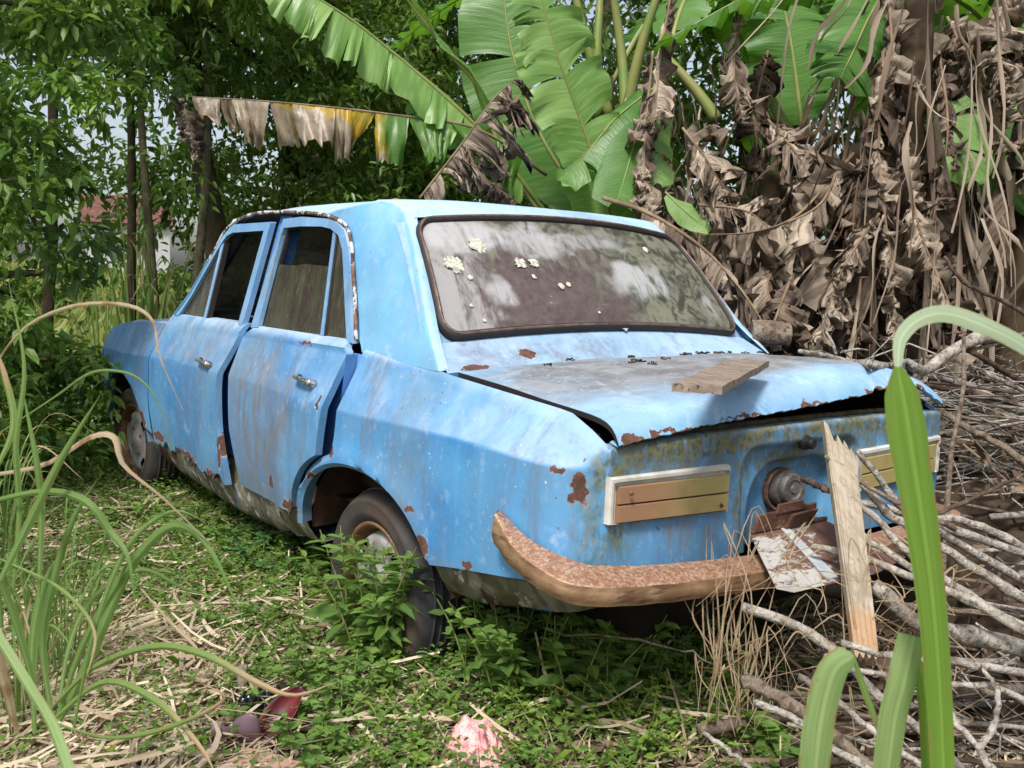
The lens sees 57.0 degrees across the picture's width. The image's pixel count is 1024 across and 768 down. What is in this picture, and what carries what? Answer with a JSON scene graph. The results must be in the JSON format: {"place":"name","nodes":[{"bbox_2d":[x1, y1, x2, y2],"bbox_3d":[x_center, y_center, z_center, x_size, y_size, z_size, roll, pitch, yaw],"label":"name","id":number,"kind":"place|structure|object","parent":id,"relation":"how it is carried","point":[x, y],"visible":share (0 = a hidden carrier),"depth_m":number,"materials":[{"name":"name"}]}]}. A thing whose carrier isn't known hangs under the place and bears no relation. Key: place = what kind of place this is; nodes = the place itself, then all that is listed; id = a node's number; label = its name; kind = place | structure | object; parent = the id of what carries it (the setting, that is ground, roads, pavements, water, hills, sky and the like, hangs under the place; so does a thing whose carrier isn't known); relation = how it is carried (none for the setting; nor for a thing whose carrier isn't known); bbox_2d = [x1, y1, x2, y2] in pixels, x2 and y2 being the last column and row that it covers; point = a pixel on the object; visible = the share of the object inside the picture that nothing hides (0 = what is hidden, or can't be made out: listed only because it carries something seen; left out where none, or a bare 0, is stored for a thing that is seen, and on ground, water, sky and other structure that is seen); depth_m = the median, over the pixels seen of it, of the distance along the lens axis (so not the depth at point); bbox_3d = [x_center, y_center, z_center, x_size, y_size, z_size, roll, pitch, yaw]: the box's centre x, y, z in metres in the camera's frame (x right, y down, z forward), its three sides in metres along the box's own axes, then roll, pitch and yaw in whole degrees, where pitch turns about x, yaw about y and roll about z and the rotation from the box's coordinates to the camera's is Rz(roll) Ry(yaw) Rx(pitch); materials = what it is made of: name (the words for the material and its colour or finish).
{"place":"outdoors","nodes":[
{"label":"outdoors","id":0,"kind":"place"},
{"bbox_2d":[54,272,124,374],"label":"cane grass","id":1,"kind":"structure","parent":0,"point":[106,320],"depth_m":7.81,"materials":[{"name":"green plant"}]},
{"bbox_2d":[0,255,190,385],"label":"tall grass","id":2,"kind":"structure","parent":0,"point":[65,325],"depth_m":11.05,"materials":[{"name":"green plant"}]},
{"bbox_2d":[0,0,970,270],"label":"sky","id":3,"kind":"structure","parent":0,"point":[180,257],"materials":[{"name":"white"}]},
{"bbox_2d":[0,270,1010,767],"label":"ground","id":4,"kind":"structure","parent":0,"point":[760,622],"depth_m":2.76,"materials":[{"name":"soil"}]},
{"bbox_2d":[0,413,107,585],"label":"cane grass","id":5,"kind":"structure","parent":4,"relation":"on","point":[4,522],"depth_m":3.34,"materials":[{"name":"green plant"}]},
{"bbox_2d":[0,355,107,432],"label":"shrub","id":6,"kind":"object","parent":4,"relation":"on","point":[84,398],"visible":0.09,"depth_m":6.12,"materials":[{"name":"green plant"}]},
{"bbox_2d":[0,314,125,496],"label":"shrub","id":7,"kind":"object","parent":4,"relation":"on","point":[56,374],"visible":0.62,"depth_m":4.69,"materials":[{"name":"green plant"}]},
{"bbox_2d":[30,421,115,469],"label":"broadleaf weed","id":8,"kind":"object","parent":4,"relation":"on","point":[89,450],"visible":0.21,"depth_m":5.37,"materials":[{"name":"green plant"}]},
{"bbox_2d":[0,0,167,388],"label":"leafy tree","id":9,"kind":"object","parent":4,"relation":"on","point":[60,30],"visible":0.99,"depth_m":3.93,"materials":[{"name":"green plant"}]},
{"bbox_2d":[0,0,184,314],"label":"distant tree","id":10,"kind":"object","parent":4,"relation":"on","point":[105,205],"visible":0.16,"depth_m":11.84,"materials":[{"name":"green plant"}]},
{"bbox_2d":[0,497,187,742],"bbox_3d":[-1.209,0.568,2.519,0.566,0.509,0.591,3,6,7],"label":"cane grass","id":11,"kind":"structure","parent":4,"relation":"on","point":[23,580],"depth_m":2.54,"materials":[{"name":"green plant"}]},
{"bbox_2d":[0,0,210,428],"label":"leafy tree","id":12,"kind":"object","parent":4,"relation":"on","point":[92,122],"visible":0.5,"depth_m":5.81,"materials":[{"name":"green plant"}]},
{"bbox_2d":[78,194,174,276],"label":"cottage","id":13,"kind":"structure","parent":4,"relation":"on","point":[96,210],"depth_m":57.38,"materials":[{"name":"white paint"}]},
{"bbox_2d":[14,0,267,320],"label":"thin tree","id":14,"kind":"object","parent":4,"relation":"on","point":[131,199],"visible":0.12,"depth_m":7.21,"materials":[{"name":"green plant"}]},
{"bbox_2d":[86,203,208,336],"bbox_3d":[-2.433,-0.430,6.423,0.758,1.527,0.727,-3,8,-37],"label":"cane grass","id":15,"kind":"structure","parent":4,"relation":"on","point":[127,313],"depth_m":6.39,"materials":[{"name":"green plant"}]},
{"bbox_2d":[86,492,210,532],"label":"broadleaf weed","id":16,"kind":"object","parent":4,"relation":"on","point":[132,509],"visible":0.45,"depth_m":4.09,"materials":[{"name":"green plant"}]},
{"bbox_2d":[0,285,338,767],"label":"cane grass","id":17,"kind":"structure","parent":4,"relation":"on","point":[113,588],"depth_m":1.67,"materials":[{"name":"green plant"}]},
{"bbox_2d":[11,0,335,289],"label":"thin tree","id":18,"kind":"object","parent":4,"relation":"on","point":[208,85],"visible":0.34,"depth_m":7.00,"materials":[{"name":"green plant"}]},
{"bbox_2d":[84,0,299,318],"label":"thin tree","id":19,"kind":"object","parent":4,"relation":"on","point":[264,16],"visible":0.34,"depth_m":6.71,"materials":[{"name":"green plant"}]},
{"bbox_2d":[159,501,257,550],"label":"broadleaf weed","id":20,"kind":"object","parent":4,"relation":"on","point":[204,529],"visible":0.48,"depth_m":3.93,"materials":[{"name":"green plant"}]},
{"bbox_2d":[7,0,442,274],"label":"broadleaf tree","id":21,"kind":"object","parent":4,"relation":"on","point":[216,225],"visible":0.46,"depth_m":7.15,"materials":[{"name":"green plant"}]},
{"bbox_2d":[156,559,328,626],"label":"broadleaf weed","id":22,"kind":"object","parent":4,"relation":"on","point":[281,590],"visible":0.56,"depth_m":3.14,"materials":[{"name":"green plant"}]},
{"bbox_2d":[160,177,325,300],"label":"shrub","id":23,"kind":"object","parent":4,"relation":"on","point":[185,287],"visible":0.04,"depth_m":7.66,"materials":[{"name":"green plant"}]},
{"bbox_2d":[17,0,470,312],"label":"distant tree","id":24,"kind":"object","parent":4,"relation":"on","point":[166,204],"visible":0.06,"depth_m":10.70,"materials":[{"name":"green plant"}]},
{"bbox_2d":[224,685,279,719],"bbox_3d":[-0.640,0.808,2.426,0.170,0.083,0.112,-3,8,-37],"label":"crumpled plastic","id":25,"kind":"object","parent":4,"relation":"on","point":[245,698],"visible":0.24,"depth_m":2.40,"materials":[{"name":"black plastic"}]},
{"bbox_2d":[211,685,302,750],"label":"banana flower","id":26,"kind":"object","parent":4,"relation":"on","point":[250,722],"visible":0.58,"depth_m":2.27,"materials":[{"name":"purple plant"}]},
{"bbox_2d":[223,522,332,572],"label":"broadleaf weed","id":27,"kind":"object","parent":4,"relation":"on","point":[260,533],"visible":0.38,"depth_m":3.62,"materials":[{"name":"green plant"}]},
{"bbox_2d":[218,674,380,767],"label":"broadleaf weed","id":28,"kind":"object","parent":4,"relation":"on","point":[317,753],"visible":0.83,"depth_m":2.24,"materials":[{"name":"green plant"}]},
{"bbox_2d":[148,0,462,249],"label":"broadleaf tree","id":29,"kind":"object","parent":4,"relation":"on","point":[283,169],"visible":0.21,"depth_m":7.96,"materials":[{"name":"green plant"}]},
{"bbox_2d":[264,620,443,706],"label":"broadleaf weed","id":30,"kind":"object","parent":4,"relation":"on","point":[326,692],"visible":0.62,"depth_m":2.53,"materials":[{"name":"green plant"}]},
{"bbox_2d":[288,525,433,672],"bbox_3d":[-0.369,0.583,2.764,0.511,0.440,0.468,4,7,21],"label":"tall weed","id":31,"kind":"object","parent":4,"relation":"on","point":[383,611],"visible":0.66,"depth_m":2.65,"materials":[{"name":"green plant"}]},
{"bbox_2d":[221,0,546,208],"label":"broadleaf tree","id":32,"kind":"object","parent":4,"relation":"on","point":[443,64],"visible":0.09,"depth_m":8.90,"materials":[{"name":"green plant"}]},
{"bbox_2d":[0,415,845,767],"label":"ground weeds","id":33,"kind":"object","parent":4,"relation":"on","point":[264,653],"visible":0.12,"depth_m":2.62,"materials":[{"name":"green plant"}]},
{"bbox_2d":[0,460,845,767],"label":"dry stalks","id":34,"kind":"object","parent":4,"relation":"on","point":[142,634],"visible":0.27,"depth_m":2.48,"materials":[{"name":"plant"}]},
{"bbox_2d":[172,0,686,218],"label":"banana plant","id":35,"kind":"object","parent":4,"relation":"on","point":[517,140],"visible":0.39,"depth_m":4.46,"materials":[{"name":"green plant"}]},
{"bbox_2d":[349,673,548,767],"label":"fine weed","id":36,"kind":"object","parent":4,"relation":"on","point":[423,760],"visible":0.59,"depth_m":2.32,"materials":[{"name":"green plant"}]},
{"bbox_2d":[439,714,510,767],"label":"cloth rag","id":37,"kind":"object","parent":4,"relation":"on","point":[465,726],"visible":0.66,"depth_m":2.20,"materials":[{"name":"pink"}]},
{"bbox_2d":[362,0,589,208],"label":"broadleaf tree","id":38,"kind":"object","parent":4,"relation":"on","point":[410,133],"visible":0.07,"depth_m":8.92,"materials":[{"name":"green plant"}]},
{"bbox_2d":[420,577,575,708],"bbox_3d":[-0.002,0.678,2.532,0.456,0.347,0.472,-1,7,-20],"label":"broadleaf weed","id":39,"kind":"object","parent":4,"relation":"on","point":[480,662],"visible":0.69,"depth_m":2.46,"materials":[{"name":"green plant"}]},
{"bbox_2d":[563,633,713,664],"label":"twig","id":40,"kind":"object","parent":39,"relation":"on","point":[612,636],"visible":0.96,"depth_m":2.28,"materials":[{"name":"brown wood"}]},
{"bbox_2d":[0,467,1023,767],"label":"dry straw","id":41,"kind":"object","parent":4,"relation":"on","point":[90,747],"visible":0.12,"depth_m":2.48,"materials":[{"name":"beige plant"}]},
{"bbox_2d":[226,747,323,767],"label":"wood offcut","id":42,"kind":"object","parent":41,"relation":"on","point":[284,763],"visible":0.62,"depth_m":2.13,"materials":[{"name":"beige wood"}]},
{"bbox_2d":[739,674,872,767],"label":"stick","id":43,"kind":"object","parent":41,"relation":"on","point":[780,698],"visible":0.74,"depth_m":1.96,"materials":[{"name":"grey wood"}]},
{"bbox_2d":[797,673,920,767],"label":"stick","id":44,"kind":"object","parent":43,"relation":"on","point":[844,706],"visible":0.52,"depth_m":1.88,"materials":[{"name":"grey wood"}]},
{"bbox_2d":[715,506,1009,765],"bbox_3d":[0.748,0.556,2.015,0.634,0.589,0.075,2,6,0],"label":"dry grass tuft","id":45,"kind":"object","parent":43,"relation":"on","point":[841,584],"visible":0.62,"depth_m":2.00,"materials":[{"name":"plant"}]},
{"bbox_2d":[0,425,1023,767],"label":"leaf litter","id":46,"kind":"object","parent":4,"relation":"on","point":[602,743],"visible":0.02,"depth_m":2.53,"materials":[{"name":"plant"}]},
{"bbox_2d":[695,701,873,734],"bbox_3d":[0.861,0.845,2.499,0.963,0.094,0.032,-2,7,-30],"label":"stick","id":47,"kind":"object","parent":46,"relation":"on","point":[714,727],"visible":0.26,"depth_m":2.29,"materials":[{"name":"wood"}]},
{"bbox_2d":[92,199,960,664],"bbox_3d":[-0.433,0.002,3.996,1.693,1.478,4.454,-3,8,-37],"label":"abandoned sedan","id":48,"kind":"object","parent":4,"relation":"on","point":[378,375],"visible":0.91,"depth_m":2.70,"materials":[{"name":"paint"}]},
{"bbox_2d":[602,196,781,352],"bbox_3d":[0.706,-0.455,3.765,0.851,0.610,0.333,7,8,40],"label":"fallen banana leaf","id":49,"kind":"object","parent":48,"relation":"on","point":[717,273],"visible":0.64,"depth_m":3.67,"materials":[{"name":"beige plant"}]},
{"bbox_2d":[672,359,768,394],"bbox_3d":[0.483,-0.021,2.129,0.096,0.032,0.583,5,7,24],"label":"board","id":50,"kind":"object","parent":48,"relation":"on","point":[722,377],"visible":1,"depth_m":2.02,"materials":[{"name":"brown wood"}]},
{"bbox_2d":[748,320,791,345],"bbox_3d":[0.935,-0.185,3.419,0.142,0.094,0.088,2,6,1],"label":"log","id":51,"kind":"object","parent":48,"relation":"on","point":[770,332],"visible":0.94,"depth_m":3.38,"materials":[{"name":"brown wood"}]},
{"bbox_2d":[821,421,877,663],"bbox_3d":[0.774,0.339,2.150,0.067,0.452,0.440,2,6,5],"label":"plank","id":52,"kind":"object","parent":48,"relation":"on","point":[843,479],"visible":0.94,"depth_m":2.13,"materials":[{"name":"beige wood"}]},
{"bbox_2d":[824,454,956,531],"bbox_3d":[0.916,0.265,2.277,0.343,0.186,0.021,1,6,-4],"label":"stick","id":53,"kind":"object","parent":52,"relation":"on","point":[897,502],"visible":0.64,"depth_m":2.27,"materials":[{"name":"grey wood"}]},
{"bbox_2d":[798,331,1003,376],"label":"branch","id":54,"kind":"object","parent":48,"relation":"on","point":[942,358],"visible":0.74,"depth_m":2.99,"materials":[{"name":"grey plant"}]},
{"bbox_2d":[944,255,1023,315],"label":"stick","id":55,"kind":"object","parent":54,"relation":"on","point":[1020,310],"visible":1,"depth_m":3.29,"materials":[{"name":"brown wood"}]},
{"bbox_2d":[373,0,731,242],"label":"distant tree","id":56,"kind":"object","parent":4,"relation":"on","point":[607,24],"depth_m":12.31,"materials":[{"name":"green plant"}]},
{"bbox_2d":[447,603,679,715],"bbox_3d":[0.118,0.681,2.552,0.598,0.347,0.514,2,6,-3],"label":"broadleaf weed","id":57,"kind":"object","parent":4,"relation":"on","point":[628,650],"visible":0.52,"depth_m":2.42,"materials":[{"name":"green plant"}]},
{"bbox_2d":[386,0,835,208],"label":"banana plant","id":58,"kind":"object","parent":4,"relation":"on","point":[440,11],"visible":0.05,"depth_m":6.16,"materials":[{"name":"green plant"}]},
{"bbox_2d":[484,656,749,767],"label":"fine weed","id":59,"kind":"object","parent":4,"relation":"on","point":[639,741],"visible":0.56,"depth_m":2.33,"materials":[{"name":"green plant"}]},
{"bbox_2d":[568,612,736,694],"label":"broadleaf weed","id":60,"kind":"object","parent":4,"relation":"on","point":[664,658],"visible":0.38,"depth_m":2.57,"materials":[{"name":"green plant"}]},
{"bbox_2d":[553,630,775,752],"bbox_3d":[0.368,0.801,2.456,0.593,0.160,0.506,-1,7,-25],"label":"fine weed","id":61,"kind":"object","parent":4,"relation":"on","point":[625,708],"visible":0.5,"depth_m":2.36,"materials":[{"name":"green plant"}]},
{"bbox_2d":[555,0,800,256],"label":"banana plant","id":62,"kind":"object","parent":4,"relation":"on","point":[628,153],"visible":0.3,"depth_m":4.50,"materials":[{"name":"green plant"}]},
{"bbox_2d":[543,0,962,246],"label":"broadleaf tree","id":63,"kind":"object","parent":4,"relation":"on","point":[706,34],"visible":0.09,"depth_m":7.40,"materials":[{"name":"green plant"}]},
{"bbox_2d":[684,506,830,741],"bbox_3d":[0.527,0.553,2.170,0.376,0.590,0.270,2,6,0],"label":"dry grass tuft","id":64,"kind":"object","parent":4,"relation":"on","point":[717,658],"visible":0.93,"depth_m":2.14,"materials":[{"name":"plant"}]},
{"bbox_2d":[679,7,859,356],"bbox_3d":[1.254,-0.417,4.909,1.327,2.758,2.690,6,8,32],"label":"banana plant","id":65,"kind":"object","parent":4,"relation":"on","point":[759,251],"visible":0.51,"depth_m":4.13,"materials":[{"name":"brown plant"}]},
{"bbox_2d":[696,0,879,311],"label":"banana plant","id":66,"kind":"object","parent":4,"relation":"on","point":[806,22],"visible":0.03,"depth_m":4.80,"materials":[{"name":"green plant"}]},
{"bbox_2d":[741,711,852,767],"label":"fine weed","id":67,"kind":"object","parent":4,"relation":"on","point":[776,730],"visible":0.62,"depth_m":2.28,"materials":[{"name":"green plant"}]},
{"bbox_2d":[678,0,942,326],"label":"distant tree","id":68,"kind":"object","parent":4,"relation":"on","point":[717,49],"visible":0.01,"depth_m":10.84,"materials":[{"name":"green plant"}]},
{"bbox_2d":[753,699,871,767],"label":"stick","id":69,"kind":"object","parent":4,"relation":"on","point":[856,761],"visible":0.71,"depth_m":1.85,"materials":[{"name":"grey wood"}]},
{"bbox_2d":[651,0,1023,443],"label":"banana plant","id":70,"kind":"object","parent":4,"relation":"on","point":[980,17],"visible":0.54,"depth_m":4.08,"materials":[{"name":"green plant"}]},
{"bbox_2d":[706,0,1023,381],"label":"banana plant","id":71,"kind":"object","parent":4,"relation":"on","point":[946,55],"visible":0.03,"depth_m":4.82,"materials":[{"name":"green plant"}]},
{"bbox_2d":[720,0,1023,473],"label":"banana plant","id":72,"kind":"object","parent":4,"relation":"on","point":[907,210],"visible":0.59,"depth_m":3.83,"materials":[{"name":"brown plant"}]},
{"bbox_2d":[813,0,1000,328],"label":"broadleaf tree","id":73,"kind":"object","parent":4,"relation":"on","point":[989,3],"depth_m":6.64,"materials":[{"name":"green plant"}]},
{"bbox_2d":[798,305,1023,767],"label":"broad grass","id":74,"kind":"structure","parent":4,"relation":"on","point":[929,677],"depth_m":1.01,"materials":[{"name":"plant"}]},
{"bbox_2d":[806,447,1023,767],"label":"brush pile","id":75,"kind":"object","parent":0,"point":[1009,526],"visible":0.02,"depth_m":3.06,"materials":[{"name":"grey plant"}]},
{"bbox_2d":[741,602,965,767],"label":"stick","id":76,"kind":"object","parent":75,"relation":"on","point":[814,636],"visible":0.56,"depth_m":2.08,"materials":[{"name":"grey wood"}]},
{"bbox_2d":[779,747,973,767],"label":"stick","id":77,"kind":"object","parent":75,"relation":"on","point":[784,763],"visible":0.24,"depth_m":2.18,"materials":[{"name":"wood"}]},
{"bbox_2d":[786,722,1007,750],"bbox_3d":[0.962,0.864,2.316,0.598,0.079,0.038,1,6,-8],"label":"stick","id":78,"kind":"object","parent":75,"relation":"on","point":[873,743],"visible":0.34,"depth_m":2.29,"materials":[{"name":"grey wood"}]},
{"bbox_2d":[777,332,1023,767],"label":"fine twigs","id":79,"kind":"object","parent":75,"relation":"on","point":[1006,417],"visible":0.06,"depth_m":3.24,"materials":[{"name":"wood"}]},
{"bbox_2d":[873,599,1023,618],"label":"stick","id":80,"kind":"object","parent":79,"relation":"on","point":[912,606],"visible":0.27,"depth_m":2.64,"materials":[{"name":"grey wood"}]},
{"bbox_2d":[938,514,1023,548],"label":"stick","id":81,"kind":"object","parent":79,"relation":"on","point":[1005,537],"visible":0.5,"depth_m":2.50,"materials":[{"name":"grey wood"}]},
{"bbox_2d":[966,348,1023,385],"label":"stick","id":82,"kind":"object","parent":79,"relation":"on","point":[996,366],"visible":0.77,"depth_m":3.11,"materials":[{"name":"brown wood"}]},
{"bbox_2d":[811,543,1023,636],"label":"stick","id":83,"kind":"object","parent":75,"relation":"on","point":[1014,625],"visible":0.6,"depth_m":2.08,"materials":[{"name":"grey wood"}]},
{"bbox_2d":[822,653,1023,705],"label":"stick","id":84,"kind":"object","parent":75,"relation":"on","point":[1019,698],"visible":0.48,"depth_m":1.91,"materials":[{"name":"grey wood"}]},
{"bbox_2d":[839,639,1023,677],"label":"stick","id":85,"kind":"object","parent":84,"relation":"on","point":[991,667],"visible":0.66,"depth_m":1.93,"materials":[{"name":"grey wood"}]},
{"bbox_2d":[953,710,995,767],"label":"stick","id":86,"kind":"object","parent":84,"relation":"on","point":[975,744],"visible":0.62,"depth_m":1.82,"materials":[{"name":"grey wood"}]},
{"bbox_2d":[978,662,1001,749],"bbox_3d":[0.944,0.639,1.864,0.044,0.133,0.139,5,7,25],"label":"stick","id":87,"kind":"object","parent":86,"relation":"on","point":[984,740],"visible":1,"depth_m":1.86,"materials":[{"name":"grey wood"}]},
{"bbox_2d":[849,398,1023,763],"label":"dead leaf scraps","id":88,"kind":"object","parent":75,"relation":"on","point":[981,455],"visible":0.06,"depth_m":2.88,"materials":[{"name":"brown plant"}]},
{"bbox_2d":[939,409,1023,467],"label":"stick","id":89,"kind":"object","parent":88,"relation":"on","point":[1014,455],"visible":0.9,"depth_m":2.90,"materials":[{"name":"grey wood"}]},
{"bbox_2d":[859,481,1023,603],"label":"stick","id":90,"kind":"object","parent":75,"relation":"on","point":[1005,588],"visible":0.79,"depth_m":2.29,"materials":[{"name":"grey wood"}]},
{"bbox_2d":[937,477,1016,514],"bbox_3d":[1.090,0.290,2.297,0.273,0.135,0.022,2,6,-3],"label":"stick","id":91,"kind":"object","parent":90,"relation":"on","point":[967,501],"visible":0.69,"depth_m":2.29,"materials":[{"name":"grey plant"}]},
{"bbox_2d":[865,533,1023,624],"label":"stick","id":92,"kind":"object","parent":75,"relation":"on","point":[896,558],"visible":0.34,"depth_m":2.20,"materials":[{"name":"grey wood"}]},
{"bbox_2d":[861,504,1023,637],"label":"stick","id":93,"kind":"object","parent":92,"relation":"on","point":[899,544],"visible":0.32,"depth_m":2.21,"materials":[{"name":"grey wood"}]},
{"bbox_2d":[871,580,1023,658],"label":"stick","id":94,"kind":"object","parent":75,"relation":"on","point":[969,635],"visible":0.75,"depth_m":2.22,"materials":[{"name":"grey wood"}]},
{"bbox_2d":[942,327,966,573],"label":"stalk","id":95,"kind":"object","parent":75,"relation":"on","point":[947,498],"visible":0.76,"depth_m":2.77,"materials":[{"name":"brown plant"}]},
{"bbox_2d":[904,750,1023,767],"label":"stick","id":96,"kind":"object","parent":75,"relation":"on","point":[973,761],"visible":0.52,"depth_m":2.19,"materials":[{"name":"grey wood"}]},
{"bbox_2d":[953,378,1023,415],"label":"stick","id":97,"kind":"object","parent":75,"relation":"on","point":[1013,411],"visible":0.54,"depth_m":3.46,"materials":[{"name":"wood"}]},
{"bbox_2d":[921,381,1023,405],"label":"stick","id":98,"kind":"object","parent":97,"relation":"on","point":[943,388],"visible":0.33,"depth_m":3.47,"materials":[{"name":"wood"}]},
{"bbox_2d":[1018,570,1023,577],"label":"stick","id":99,"kind":"object","parent":75,"relation":"on","point":[1021,573],"visible":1,"depth_m":2.43,"materials":[{"name":"grey wood"}]},
{"bbox_2d":[855,449,1023,585],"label":"stick","id":100,"kind":"object","parent":99,"relation":"on","point":[1000,567],"visible":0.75,"depth_m":2.39,"materials":[{"name":"grey wood"}]},
{"bbox_2d":[861,500,1023,557],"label":"stick","id":101,"kind":"object","parent":100,"relation":"on","point":[965,534],"visible":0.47,"depth_m":2.45,"materials":[{"name":"grey wood"}]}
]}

